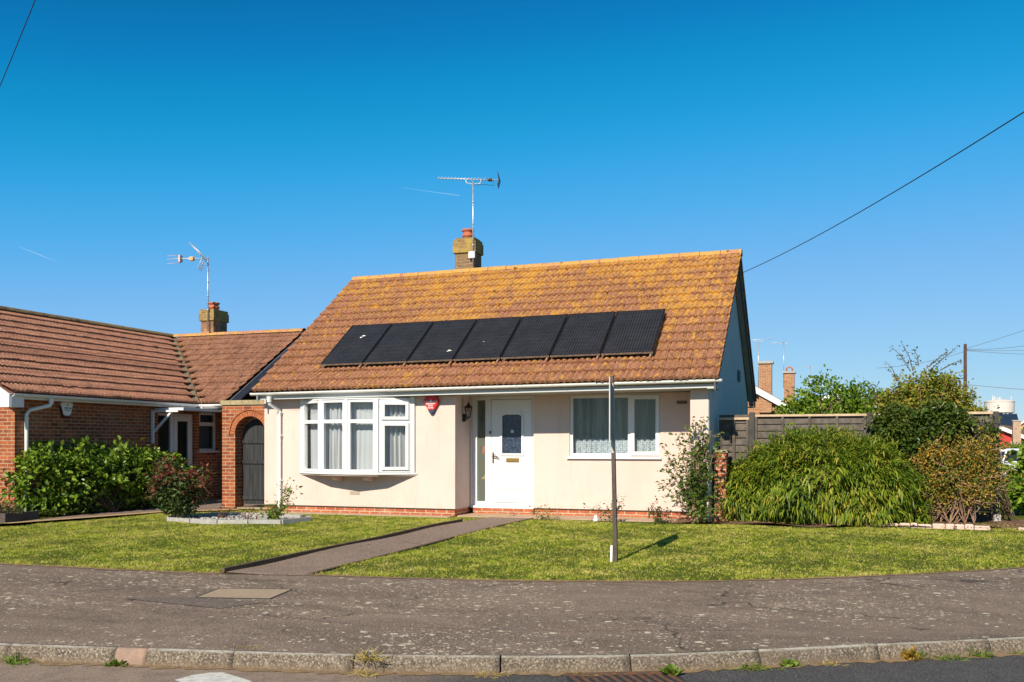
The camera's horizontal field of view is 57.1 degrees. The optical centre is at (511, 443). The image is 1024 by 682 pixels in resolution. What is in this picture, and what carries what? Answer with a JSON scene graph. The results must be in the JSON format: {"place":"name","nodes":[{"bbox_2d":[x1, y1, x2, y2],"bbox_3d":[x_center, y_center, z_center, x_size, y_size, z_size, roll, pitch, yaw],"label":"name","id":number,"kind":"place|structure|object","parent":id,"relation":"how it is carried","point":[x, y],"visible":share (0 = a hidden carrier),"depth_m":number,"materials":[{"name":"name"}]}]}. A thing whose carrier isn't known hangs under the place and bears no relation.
{"place":"outdoors","nodes":[
{"label":"outdoors","id":0,"kind":"place"},
{"bbox_2d":[0,0,35,85],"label":"overhead cable","id":1,"kind":"object","parent":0,"point":[18,41],"visible":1,"depth_m":13.14,"materials":[{"name":"black plastic"}]},
{"bbox_2d":[4,498,264,523],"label":"driveway","id":2,"kind":"structure","parent":0,"point":[215,503],"depth_m":20.24,"materials":[{"name":"grey concrete"}]},
{"bbox_2d":[8,509,237,522],"bbox_3d":[-7.646,1.413,18.619,0.875,0.010,4.684,0,0,45],"label":"driveway edge","id":3,"kind":"object","parent":2,"relation":"on","point":[113,515],"visible":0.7,"depth_m":18.44,"materials":[{"name":"grey concrete"}]},
{"bbox_2d":[225,517,527,574],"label":"garden path","id":4,"kind":"structure","parent":0,"point":[306,564],"depth_m":13.32,"materials":[{"name":"grey concrete"}]},
{"bbox_2d":[0,564,1023,654],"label":"pavement","id":5,"kind":"structure","parent":0,"point":[787,613],"depth_m":8.75,"materials":[{"name":"grey asphalt"}]},
{"bbox_2d":[41,585,200,592],"bbox_3d":[-4.231,1.568,10.165,1.698,0.010,0.090,0,0,-18],"label":"tarmac seam","id":6,"kind":"object","parent":5,"relation":"on","point":[123,587],"visible":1,"depth_m":10.22,"materials":[{"name":"black asphalt"}]},
{"bbox_2d":[133,597,261,607],"bbox_3d":[-3.187,1.568,9.347,1.388,0.005,0.408,0,0,21],"label":"tarmac patch","id":7,"kind":"object","parent":5,"relation":"on","point":[212,603],"visible":1,"depth_m":9.34,"materials":[{"name":"grey asphalt"}]},
{"bbox_2d":[195,588,292,598],"bbox_3d":[-2.790,1.587,9.850,0.819,0.045,0.625,0,0,5],"label":"inspection cover","id":8,"kind":"object","parent":5,"relation":"on","point":[234,593],"visible":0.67,"depth_m":9.83,"materials":[{"name":"concrete"}]},
{"bbox_2d":[0,495,1023,580],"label":"lawn","id":9,"kind":"structure","parent":0,"point":[781,561],"depth_m":13.31,"materials":[{"name":"green plant"}]},
{"bbox_2d":[0,511,39,522],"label":"timber planter","id":10,"kind":"object","parent":9,"relation":"on","point":[15,517],"visible":0.88,"depth_m":17.73,"materials":[{"name":"wood"}]},
{"bbox_2d":[0,496,22,514],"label":"plant","id":11,"kind":"object","parent":10,"relation":"in","point":[8,509],"visible":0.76,"depth_m":17.79,"materials":[{"name":"green plant"}]},
{"bbox_2d":[23,500,160,515],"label":"ground cover","id":12,"kind":"object","parent":9,"relation":"on","point":[59,512],"visible":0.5,"depth_m":19.16,"materials":[{"name":"green plant"}]},
{"bbox_2d":[0,435,197,514],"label":"hedge shrub","id":13,"kind":"object","parent":9,"relation":"on","point":[114,478],"visible":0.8,"depth_m":19.18,"materials":[{"name":"green plant"}]},
{"bbox_2d":[0,302,305,510],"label":"neighbour bungalow","id":14,"kind":"object","parent":9,"relation":"on","point":[110,382],"visible":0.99,"depth_m":22.64,"materials":[{"name":"brown tile"}]},
{"bbox_2d":[60,402,72,417],"bbox_3d":[-9.348,-0.700,19.761,0.070,0.350,0.320,0,0,19],"label":"alarm box","id":15,"kind":"object","parent":14,"relation":"attached to","point":[65,409],"visible":0.98,"depth_m":19.72,"materials":[{"name":"white plastic"}]},
{"bbox_2d":[158,413,191,468],"bbox_3d":[-8.283,0.337,23.143,0.132,2.145,1.350,0,0,19],"label":"front door","id":16,"kind":"structure","parent":14,"relation":"in","point":[173,418],"depth_m":23.22,"materials":[{"name":"white plastic"}]},
{"bbox_2d":[151,408,221,442],"bbox_3d":[-7.760,-0.421,23.220,0.830,0.842,2.325,0,0,19],"label":"door canopy","id":17,"kind":"object","parent":14,"relation":"attached to","point":[170,411],"visible":0.91,"depth_m":22.25,"materials":[{"name":"white plastic"}]},
{"bbox_2d":[167,242,208,330],"bbox_3d":[-9.437,-4.549,27.457,1.210,2.538,0.440,0,0,-2],"label":"tv aerial","id":18,"kind":"object","parent":14,"relation":"attached to","point":[180,258],"visible":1,"depth_m":27.48,"materials":[{"name":"metal"}]},
{"bbox_2d":[199,415,209,448],"bbox_3d":[-8.037,-0.300,24.354,0.010,0.960,0.720,0,0,19],"label":"window pane","id":19,"kind":"structure","parent":14,"relation":"hanging from","point":[204,437],"depth_m":24.48,"materials":[{"name":"black glass"}]},
{"bbox_2d":[198,412,219,451],"bbox_3d":[-7.856,-0.288,24.281,0.180,1.035,0.820,0,0,19],"label":"window","id":20,"kind":"structure","parent":14,"relation":"in","point":[212,423],"depth_m":24.46,"materials":[{"name":"white plastic"}]},
{"bbox_2d":[167,512,311,523],"bbox_3d":[-5.100,1.440,17.761,2.765,0.172,1.479,0,0,19],"label":"bed edging","id":21,"kind":"object","parent":9,"relation":"on","point":[305,518],"visible":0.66,"depth_m":17.20,"materials":[{"name":"concrete"}]},
{"bbox_2d":[181,514,302,519],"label":"gravel","id":22,"kind":"structure","parent":9,"relation":"on","point":[238,517],"depth_m":17.91,"materials":[{"name":"grey gravel"}]},
{"bbox_2d":[142,453,219,517],"bbox_3d":[-6.256,0.822,17.698,1.559,1.283,1.156,0,0,19],"label":"rose bush","id":23,"kind":"object","parent":22,"relation":"on","point":[177,490],"visible":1,"depth_m":17.61,"materials":[{"name":"green plant"}]},
{"bbox_2d":[209,504,235,517],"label":"rose bush","id":24,"kind":"object","parent":22,"relation":"on","point":[224,516],"visible":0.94,"depth_m":17.85,"materials":[{"name":"green plant"}]},
{"bbox_2d":[239,499,260,519],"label":"rose bush","id":25,"kind":"object","parent":22,"relation":"on","point":[247,517],"visible":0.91,"depth_m":17.50,"materials":[{"name":"green plant"}]},
{"bbox_2d":[257,477,302,519],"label":"rose bush","id":26,"kind":"object","parent":22,"relation":"on","point":[274,514],"visible":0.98,"depth_m":17.26,"materials":[{"name":"green plant"}]},
{"bbox_2d":[220,400,264,509],"bbox_3d":[-5.662,0.295,20.405,1.288,2.450,0.385,0,0,19],"label":"brick archway","id":27,"kind":"object","parent":9,"relation":"on","point":[242,460],"visible":0.71,"depth_m":20.43,"materials":[{"name":"orange brick"}]},
{"bbox_2d":[221,519,462,572],"bbox_3d":[-2.206,1.500,14.266,0.065,0.240,6.362,0,0,24],"label":"path edging","id":28,"kind":"object","parent":9,"relation":"on","point":[261,562],"visible":0.55,"depth_m":13.10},
{"bbox_2d":[309,518,532,574],"bbox_3d":[-1.010,1.516,14.516,0.069,0.207,7.204,0,0,23],"label":"path edging","id":29,"kind":"object","parent":9,"relation":"on","point":[383,555],"visible":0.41,"depth_m":13.42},
{"bbox_2d":[249,228,756,523],"bbox_3d":[0.497,-1.841,21.955,9.590,6.721,8.750,0,0,19],"label":"bungalow","id":30,"kind":"object","parent":9,"relation":"on","point":[529,421],"visible":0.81,"depth_m":18.93,"materials":[{"name":"beige paint"}]},
{"bbox_2d":[320,323,391,368],"bbox_3d":[-3.301,-2.052,20.014,0.972,0.115,1.788,0,35,19],"label":"solar panel","id":31,"kind":"object","parent":30,"relation":"on","point":[356,344],"visible":1,"depth_m":19.96,"materials":[{"name":"black"}]},
{"bbox_2d":[310,402,404,469],"bbox_3d":[-3.158,-0.150,18.999,2.338,1.380,0.425,0,0,19],"label":"curtain","id":32,"kind":"object","parent":30,"relation":"hanging from","point":[362,446],"visible":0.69,"depth_m":18.81,"materials":[{"name":"white fabric"}]},
{"bbox_2d":[299,396,417,480],"bbox_3d":[-3.216,-0.085,18.875,2.690,1.690,0.510,0,0,19],"label":"bay window","id":33,"kind":"structure","parent":30,"relation":"in","point":[379,420],"depth_m":18.64,"materials":[{"name":"white plastic"}]},
{"bbox_2d":[363,321,433,366],"bbox_3d":[-2.361,-2.058,19.691,0.972,0.115,1.788,0,35,19],"label":"solar panel","id":34,"kind":"object","parent":30,"relation":"on","point":[398,342],"visible":1,"depth_m":19.64,"materials":[{"name":"black"}]},
{"bbox_2d":[423,395,439,413],"bbox_3d":[-1.578,-0.767,18.518,0.344,0.385,0.074,0,0,19],"label":"alarm box","id":35,"kind":"object","parent":30,"relation":"attached to","point":[431,402],"visible":1,"depth_m":18.48,"materials":[{"name":"red plastic"}]},
{"bbox_2d":[407,319,476,365],"bbox_3d":[-1.420,-2.065,19.368,0.972,0.115,1.788,0,35,19],"label":"solar panel","id":36,"kind":"object","parent":30,"relation":"on","point":[442,340],"visible":0.99,"depth_m":19.31,"materials":[{"name":"black"}]},
{"bbox_2d":[462,401,472,421],"bbox_3d":[-0.892,-0.635,18.758,0.232,0.410,0.159,0,0,19],"label":"wall lantern","id":37,"kind":"object","parent":30,"relation":"attached to","point":[464,416],"depth_m":18.74,"materials":[{"name":"black metal"}]},
{"bbox_2d":[438,171,500,266],"bbox_3d":[-1.034,-5.361,22.617,1.501,2.242,0.360,0,0,3],"label":"tv aerial","id":38,"kind":"object","parent":30,"relation":"attached to","point":[471,254],"visible":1,"depth_m":22.57,"materials":[{"name":"metal"}]},
{"bbox_2d":[258,511,690,522],"bbox_3d":[-0.824,1.456,18.618,9.060,0.088,1.120,0,0,19],"label":"concrete apron","id":39,"kind":"object","parent":30,"relation":"attached to","point":[602,518],"visible":0.46,"depth_m":18.20,"materials":[{"name":"beige concrete"}]},
{"bbox_2d":[478,513,514,515],"bbox_3d":[-0.294,1.401,18.521,0.755,0.019,0.399,0,0,19],"label":"doormat","id":40,"kind":"object","parent":39,"relation":"on","point":[492,514],"visible":1,"depth_m":18.44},
{"bbox_2d":[478,476,484,500],"bbox_3d":[-0.470,1.051,19.512,0.470,0.718,0.400,0,0,19],"label":"hall table","id":41,"kind":"object","parent":30,"relation":"in","point":[482,478],"visible":0.17,"depth_m":19.72,"materials":[{"name":"brown wood"}]},
{"bbox_2d":[478,442,484,476],"bbox_3d":[-0.557,0.330,19.489,0.280,0.720,0.280,0,0,19],"label":"table lamp","id":42,"kind":"object","parent":41,"relation":"on","point":[482,449],"visible":0.5,"depth_m":19.41,"materials":[{"name":"beige metal"}]},
{"bbox_2d":[453,317,521,363],"bbox_3d":[-0.480,-2.071,19.044,0.972,0.115,1.788,0,35,19],"label":"solar panel","id":43,"kind":"object","parent":30,"relation":"on","point":[487,338],"visible":1,"depth_m":18.99,"materials":[{"name":"black"}]},
{"bbox_2d":[491,399,531,502],"bbox_3d":[-0.013,0.153,18.920,0.862,2.065,0.113,0,0,19],"label":"front door","id":44,"kind":"structure","parent":30,"relation":"in","point":[511,420],"depth_m":18.93,"materials":[{"name":"white plastic"}]},
{"bbox_2d":[501,314,567,361],"bbox_3d":[0.460,-2.077,18.721,0.972,0.115,1.788,0,35,19],"label":"solar panel","id":45,"kind":"object","parent":30,"relation":"on","point":[534,336],"visible":1,"depth_m":18.67,"materials":[{"name":"black"}]},
{"bbox_2d":[550,312,615,360],"bbox_3d":[1.401,-2.084,18.398,0.972,0.115,1.788,0,35,19],"label":"solar panel","id":46,"kind":"object","parent":30,"relation":"on","point":[583,334],"visible":1,"depth_m":18.34,"materials":[{"name":"black"}]},
{"bbox_2d":[566,394,660,458],"bbox_3d":[1.967,-0.320,18.196,1.855,1.236,0.165,0,0,19],"label":"window","id":47,"kind":"structure","parent":30,"relation":"in","point":[631,398],"depth_m":18.08,"materials":[{"name":"white plastic"}]},
{"bbox_2d":[574,438,655,452],"bbox_3d":[2.027,-0.360,18.357,1.703,1.160,0.058,0,0,19],"label":"net curtain","id":48,"kind":"object","parent":30,"relation":"hanging from","point":[624,443],"visible":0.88,"depth_m":18.41,"materials":[{"name":"white fabric"}]},
{"bbox_2d":[601,309,665,357],"bbox_3d":[2.341,-2.090,18.075,0.972,0.115,1.788,0,35,19],"label":"solar panel","id":49,"kind":"object","parent":30,"relation":"attached to","point":[634,332],"visible":1,"depth_m":18.02,"materials":[{"name":"black"}]},
{"bbox_2d":[743,111,1023,272],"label":"overhead cable","id":50,"kind":"object","parent":30,"relation":"attached to","point":[904,185],"visible":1,"depth_m":11.90,"materials":[{"name":"black plastic"}]},
{"bbox_2d":[528,504,560,520],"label":"flowering plant","id":51,"kind":"object","parent":9,"relation":"on","point":[545,518],"visible":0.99,"depth_m":17.47,"materials":[{"name":"yellow plant"}]},
{"bbox_2d":[593,515,598,521],"bbox_3d":[1.528,1.367,17.155,0.110,0.125,0.105,0,0,19],"label":"garden ornament","id":52,"kind":"object","parent":9,"relation":"on","point":[595,519],"visible":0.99,"depth_m":17.12,"materials":[{"name":"white"}]},
{"bbox_2d":[583,496,625,521],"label":"rose bush","id":53,"kind":"object","parent":9,"relation":"on","point":[607,509],"visible":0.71,"depth_m":17.20,"materials":[{"name":"green plant"}]},
{"bbox_2d":[609,376,617,561],"bbox_3d":[1.244,0.330,11.954,0.110,2.422,0.675,0,0,15],"label":"sign post","id":54,"kind":"object","parent":9,"relation":"on","point":[614,552],"visible":0.97,"depth_m":12.22,"materials":[{"name":"metal"}]},
{"bbox_2d":[646,496,673,523],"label":"rose bush","id":55,"kind":"object","parent":9,"relation":"on","point":[657,519],"visible":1,"depth_m":16.86,"materials":[{"name":"green plant"}]},
{"bbox_2d":[656,416,724,523],"bbox_3d":[3.158,0.485,16.728,1.227,1.940,0.654,0,0,19],"label":"climbing rose","id":56,"kind":"object","parent":9,"relation":"on","point":[693,493],"visible":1,"depth_m":16.69,"materials":[{"name":"green plant"}]},
{"bbox_2d":[712,450,729,521],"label":"brick pier","id":57,"kind":"structure","parent":9,"relation":"on","point":[721,470],"depth_m":17.15,"materials":[{"name":"brick"}]},
{"bbox_2d":[771,364,892,413],"bbox_3d":[8.309,-0.279,23.145,4.119,3.412,1.998,0,0,19],"label":"laurel bush","id":58,"kind":"object","parent":9,"relation":"on","point":[852,399],"visible":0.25,"depth_m":23.01,"materials":[{"name":"green plant"}]},
{"bbox_2d":[674,517,1023,529],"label":"bed soil","id":59,"kind":"structure","parent":9,"relation":"on","point":[999,523],"depth_m":16.64,"materials":[{"name":"brown soil"}]},
{"bbox_2d":[711,418,932,526],"bbox_3d":[5.542,0.488,16.963,3.863,1.883,2.538,0,0,19],"label":"bamboo clump","id":60,"kind":"object","parent":59,"relation":"on","point":[844,489],"visible":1,"depth_m":16.38,"materials":[{"name":"green plant"}]},
{"bbox_2d":[873,457,938,524],"bbox_3d":[6.918,0.802,16.657,1.219,1.253,1.382,0,0,19],"label":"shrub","id":61,"kind":"object","parent":59,"relation":"on","point":[921,515],"visible":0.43,"depth_m":16.33,"materials":[{"name":"green plant"}]},
{"bbox_2d":[862,395,992,510],"bbox_3d":[7.587,0.218,17.285,2.180,2.215,1.105,0,0,19],"label":"evergreen shrub","id":62,"kind":"object","parent":59,"relation":"on","point":[912,428],"visible":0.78,"depth_m":17.09,"materials":[{"name":"green plant"}]},
{"bbox_2d":[903,423,1023,522],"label":"orange shrub","id":63,"kind":"object","parent":59,"relation":"on","point":[950,483],"visible":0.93,"depth_m":16.57,"materials":[{"name":"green plant"}]},
{"bbox_2d":[971,412,1016,521],"bbox_3d":[8.768,0.433,17.054,0.976,1.985,0.580,0,0,-33],"label":"hedge shrub","id":64,"kind":"object","parent":59,"relation":"on","point":[1006,505],"visible":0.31,"depth_m":16.95,"materials":[{"name":"green plant"}]},
{"bbox_2d":[719,411,1000,520],"bbox_3d":[6.354,0.470,17.368,4.870,2.100,1.120,0,0,19],"label":"garden fence","id":65,"kind":"object","parent":9,"relation":"on","point":[740,434],"visible":0.29,"depth_m":17.63,"materials":[{"name":"wood"}]},
{"bbox_2d":[863,341,981,412],"bbox_3d":[8.352,-0.342,19.225,2.243,3.540,1.520,0,0,19],"label":"tall shrub","id":66,"kind":"object","parent":9,"relation":"on","point":[912,393],"visible":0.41,"depth_m":19.00,"materials":[{"name":"green plant"}]},
{"bbox_2d":[863,521,989,529],"bbox_3d":[6.951,1.409,15.976,2.068,0.121,0.144,0,0,21],"label":"stone edging","id":67,"kind":"object","parent":9,"relation":"on","point":[947,526],"visible":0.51,"depth_m":15.81,"materials":[{"name":"white stone"}]},
{"bbox_2d":[999,441,1023,513],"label":"broadleaf bush","id":68,"kind":"object","parent":9,"relation":"on","point":[1016,497],"visible":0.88,"depth_m":18.80,"materials":[{"name":"green plant"}]},
{"bbox_2d":[0,655,1023,681],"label":"road","id":69,"kind":"structure","parent":0,"point":[1006,669],"depth_m":6.95,"materials":[{"name":"grey asphalt"}]},
{"bbox_2d":[0,652,38,666],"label":"grass tuft","id":70,"kind":"object","parent":69,"relation":"on","point":[19,660],"visible":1,"depth_m":7.30,"materials":[{"name":"green plant"}]},
{"bbox_2d":[115,647,148,664],"bbox_3d":[-2.942,1.654,7.329,0.242,0.134,0.160,0,0,8],"label":"kerb patch","id":71,"kind":"object","parent":69,"relation":"on","point":[134,655],"visible":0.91,"depth_m":7.27,"materials":[{"name":"pink concrete"}]},
{"bbox_2d":[176,672,250,681],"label":"road marking","id":72,"kind":"object","parent":69,"relation":"on","point":[215,677],"visible":1,"depth_m":6.82,"materials":[{"name":"white paint"}]},
{"bbox_2d":[347,667,382,678],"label":"grass tuft","id":73,"kind":"object","parent":69,"relation":"on","point":[359,672],"visible":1,"depth_m":6.92,"materials":[{"name":"plant"}]},
{"bbox_2d":[0,636,1023,672],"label":"kerb","id":74,"kind":"structure","parent":69,"relation":"on","point":[438,663],"depth_m":7.16,"materials":[{"name":"concrete"}]},
{"bbox_2d":[349,644,390,662],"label":"grass tuft","id":75,"kind":"object","parent":74,"relation":"on","point":[366,657],"visible":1,"depth_m":7.02,"materials":[{"name":"plant"}]},
{"bbox_2d":[0,652,1023,676],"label":"gutter debris","id":76,"kind":"object","parent":69,"relation":"on","point":[386,673],"visible":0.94,"depth_m":7.12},
{"bbox_2d":[104,658,128,666],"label":"weed","id":77,"kind":"object","parent":76,"relation":"on","point":[114,662],"visible":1,"depth_m":7.20,"materials":[{"name":"green plant"}]},
{"bbox_2d":[454,669,512,679],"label":"grass tuft","id":78,"kind":"object","parent":76,"relation":"on","point":[487,674],"visible":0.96,"depth_m":6.90,"materials":[{"name":"plant"}]},
{"bbox_2d":[726,662,784,672],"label":"grass tuft","id":79,"kind":"object","parent":76,"relation":"on","point":[755,667],"visible":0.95,"depth_m":7.10,"materials":[{"name":"green plant"}]},
{"bbox_2d":[779,657,800,666],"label":"weed","id":80,"kind":"object","parent":76,"relation":"on","point":[789,663],"visible":1,"depth_m":7.18,"materials":[{"name":"green plant"}]},
{"bbox_2d":[815,661,848,665],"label":"grass tuft","id":81,"kind":"object","parent":76,"relation":"on","point":[830,664],"visible":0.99,"depth_m":7.25,"materials":[{"name":"plant"}]},
{"bbox_2d":[565,671,686,681],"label":"drain grate","id":82,"kind":"object","parent":69,"relation":"on","point":[647,676],"visible":0.95,"depth_m":6.84,"materials":[{"name":"metal"}]},
{"bbox_2d":[658,663,683,675],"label":"weed","id":83,"kind":"object","parent":82,"relation":"on","point":[672,669],"visible":1,"depth_m":6.92,"materials":[{"name":"green plant"}]},
{"bbox_2d":[901,646,928,660],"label":"weed","id":84,"kind":"object","parent":69,"relation":"on","point":[912,654],"visible":0.99,"depth_m":7.40,"materials":[{"name":"yellow plant"}]},
{"bbox_2d":[926,653,977,661],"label":"grass tuft","id":85,"kind":"object","parent":69,"relation":"on","point":[946,656],"visible":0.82,"depth_m":7.44,"materials":[{"name":"green plant"}]},
{"bbox_2d":[964,644,995,659],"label":"grass tuft","id":86,"kind":"object","parent":69,"relation":"on","point":[980,654],"visible":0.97,"depth_m":7.52,"materials":[{"name":"green plant"}]},
{"bbox_2d":[0,562,1023,581],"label":"verge soil","id":87,"kind":"structure","parent":0,"point":[472,579],"depth_m":10.95,"materials":[{"name":"brown soil"}]},
{"bbox_2d":[0,0,1023,420],"label":"sky","id":88,"kind":"structure","parent":0,"point":[303,148],"materials":[{"name":"blue"}]},
{"bbox_2d":[809,401,873,411],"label":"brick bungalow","id":89,"kind":"object","parent":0,"point":[837,408],"visible":0.02,"depth_m":55.95,"materials":[{"name":"brown brick"}]},
{"bbox_2d":[969,402,1001,422],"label":"yellow shrub","id":90,"kind":"object","parent":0,"point":[975,408],"visible":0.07,"depth_m":20.12,"materials":[{"name":"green plant"}]},
{"bbox_2d":[999,414,1018,425],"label":"yellow brick house","id":91,"kind":"structure","parent":0,"point":[1005,419],"depth_m":110.68,"materials":[{"name":"white"}]},
{"bbox_2d":[999,425,1023,447],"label":"red gable house","id":92,"kind":"structure","parent":0,"point":[1006,430],"depth_m":74.81,"materials":[{"name":"red paint"}]},
{"bbox_2d":[1011,420,1021,444],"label":"brick chimney","id":93,"kind":"object","parent":92,"relation":"on","point":[1016,430],"visible":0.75,"depth_m":73.77,"materials":[{"name":"brick"}]},
{"label":"side road","id":94,"kind":"structure","parent":0,"visible":0},
{"bbox_2d":[963,344,968,392],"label":"telegraph pole","id":95,"kind":"object","parent":94,"relation":"on","point":[965,375],"visible":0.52,"depth_m":59.89,"materials":[{"name":"brown wood"}]},
{"bbox_2d":[882,352,961,367],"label":"overhead wire","id":96,"kind":"object","parent":95,"relation":"attached to","point":[921,362],"visible":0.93,"depth_m":59.84,"materials":[{"name":"grey"}]},
{"bbox_2d":[966,346,1020,349],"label":"overhead wire","id":97,"kind":"object","parent":95,"relation":"attached to","point":[996,348],"visible":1,"depth_m":59.03,"materials":[{"name":"grey"}]},
{"bbox_2d":[975,350,1022,350],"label":"overhead wire","id":98,"kind":"object","parent":95,"relation":"attached to","point":[998,350],"visible":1,"depth_m":58.79,"materials":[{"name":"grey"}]},
{"bbox_2d":[999,448,1018,477],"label":"parked car","id":99,"kind":"object","parent":94,"relation":"on","point":[1007,458],"visible":0.05,"depth_m":45.41,"materials":[{"name":"white paint"}]},
{"bbox_2d":[999,437,1023,448],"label":"clipped hedge","id":100,"kind":"object","parent":94,"relation":"on","point":[1017,447],"visible":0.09,"depth_m":71.42,"materials":[{"name":"green plant"}]},
{"label":"ground","id":101,"kind":"structure","parent":0,"visible":0},
{"bbox_2d":[748,386,787,414],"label":"brick bungalow","id":102,"kind":"object","parent":101,"relation":"on","point":[774,400],"visible":0.11,"depth_m":44.99,"materials":[{"name":"white"}]},
{"bbox_2d":[757,361,773,412],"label":"brick chimney","id":103,"kind":"object","parent":102,"relation":"on","point":[765,380],"visible":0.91,"depth_m":45.01,"materials":[{"name":"brick"}]},
{"bbox_2d":[754,338,774,386],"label":"tv aerial","id":104,"kind":"object","parent":103,"relation":"attached to","point":[758,358],"visible":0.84,"depth_m":45.10,"materials":[{"name":"metal"}]},
{"bbox_2d":[783,366,795,402],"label":"brick chimney","id":105,"kind":"object","parent":102,"relation":"on","point":[789,380],"visible":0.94,"depth_m":51.82,"materials":[{"name":"brick"}]},
{"bbox_2d":[778,342,783,387],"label":"tv aerial","id":106,"kind":"object","parent":105,"relation":"attached to","point":[783,361],"visible":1,"depth_m":52.13,"materials":[{"name":"metal"}]},
{"bbox_2d":[984,395,1014,413],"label":"water tower","id":107,"kind":"structure","parent":101,"relation":"on","point":[1006,406],"depth_m":513.81,"materials":[{"name":"white concrete"}]}
]}

